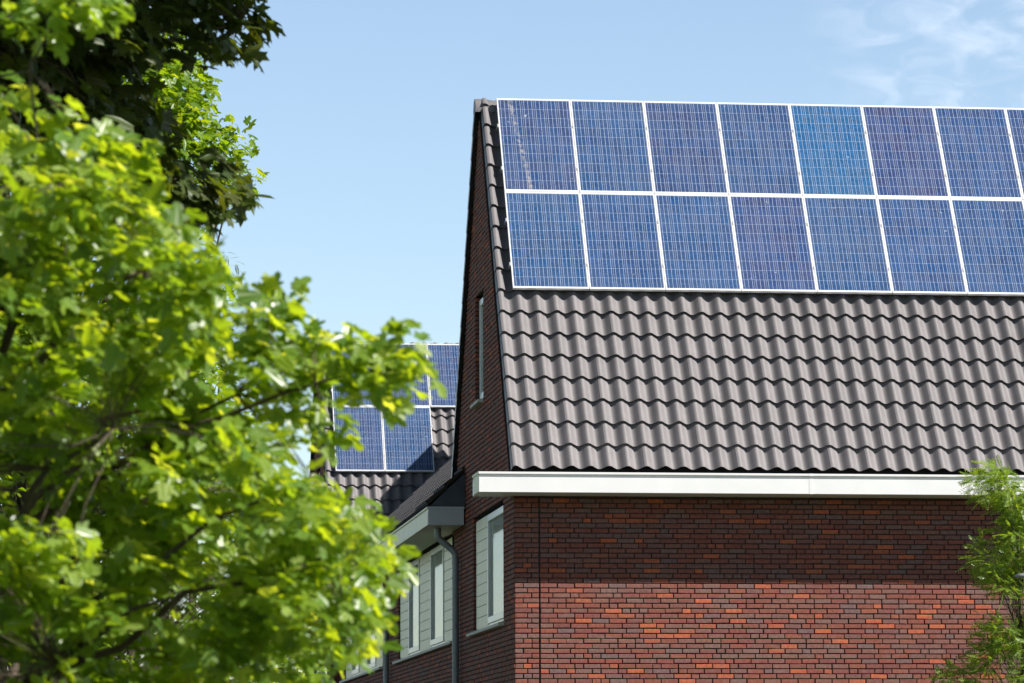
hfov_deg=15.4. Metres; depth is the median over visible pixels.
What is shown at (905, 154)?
solar panel
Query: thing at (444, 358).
solar panel
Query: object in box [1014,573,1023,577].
street lamp
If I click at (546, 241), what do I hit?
solar panel
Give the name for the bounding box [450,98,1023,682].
brick house
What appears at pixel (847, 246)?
solar panel
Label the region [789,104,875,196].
solar panel
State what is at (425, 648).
window
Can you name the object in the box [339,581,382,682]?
window
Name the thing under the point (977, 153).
solar panel
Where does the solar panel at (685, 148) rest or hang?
attached to the brick house at (708, 488)
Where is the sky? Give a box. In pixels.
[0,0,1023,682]
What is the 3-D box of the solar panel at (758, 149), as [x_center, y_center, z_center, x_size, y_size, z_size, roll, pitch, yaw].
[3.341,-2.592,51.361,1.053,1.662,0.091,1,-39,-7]
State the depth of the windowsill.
50.98 m
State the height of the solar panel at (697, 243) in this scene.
1.662 m
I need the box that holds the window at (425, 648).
[392,537,451,663]
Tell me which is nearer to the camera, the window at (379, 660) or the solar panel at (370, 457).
the window at (379, 660)
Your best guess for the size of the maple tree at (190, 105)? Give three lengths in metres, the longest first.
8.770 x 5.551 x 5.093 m
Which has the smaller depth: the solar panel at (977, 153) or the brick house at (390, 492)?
the solar panel at (977, 153)
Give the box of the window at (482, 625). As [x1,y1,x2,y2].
[466,506,504,636]
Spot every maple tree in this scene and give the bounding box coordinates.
[0,0,286,243]
[0,0,448,682]
[0,29,349,682]
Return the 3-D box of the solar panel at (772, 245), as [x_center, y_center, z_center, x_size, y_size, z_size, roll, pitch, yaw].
[3.453,-1.287,50.325,1.053,1.662,0.091,1,-39,-7]
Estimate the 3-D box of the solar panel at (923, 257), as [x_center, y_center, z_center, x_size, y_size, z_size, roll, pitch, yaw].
[5.458,-1.264,50.571,1.053,1.662,0.091,1,-39,-7]
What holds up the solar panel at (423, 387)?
attached to the brick house at (390, 492)
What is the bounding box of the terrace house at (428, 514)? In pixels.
[338,457,464,682]
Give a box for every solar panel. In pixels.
[330,344,371,405]
[332,406,384,471]
[382,407,433,471]
[393,343,429,406]
[426,344,458,407]
[496,98,578,191]
[504,191,588,290]
[570,100,653,193]
[579,192,664,291]
[643,101,727,194]
[654,194,740,292]
[716,102,801,195]
[729,195,816,292]
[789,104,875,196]
[803,196,891,293]
[861,105,949,197]
[877,197,966,294]
[933,107,1021,199]
[950,198,1023,295]
[1005,108,1023,199]
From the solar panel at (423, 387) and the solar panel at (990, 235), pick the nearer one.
the solar panel at (990, 235)
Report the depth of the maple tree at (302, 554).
13.33 m
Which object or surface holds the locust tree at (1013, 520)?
on the ground
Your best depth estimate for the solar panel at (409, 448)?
77.63 m
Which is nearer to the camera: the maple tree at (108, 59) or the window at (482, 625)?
the maple tree at (108, 59)
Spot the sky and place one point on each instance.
(363, 112)
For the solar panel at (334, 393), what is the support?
attached to the brick house at (390, 492)
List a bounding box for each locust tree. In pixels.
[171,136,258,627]
[924,455,1023,682]
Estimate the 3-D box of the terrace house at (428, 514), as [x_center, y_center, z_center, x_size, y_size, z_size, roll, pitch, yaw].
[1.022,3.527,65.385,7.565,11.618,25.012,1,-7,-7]
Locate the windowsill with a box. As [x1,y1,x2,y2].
[470,398,482,408]
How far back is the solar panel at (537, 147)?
50.96 m
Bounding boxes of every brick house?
[308,342,458,682]
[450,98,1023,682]
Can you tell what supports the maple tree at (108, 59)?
on the ground
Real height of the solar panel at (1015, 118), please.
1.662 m
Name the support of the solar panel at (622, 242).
attached to the brick house at (708, 488)
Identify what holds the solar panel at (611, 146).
attached to the brick house at (708, 488)

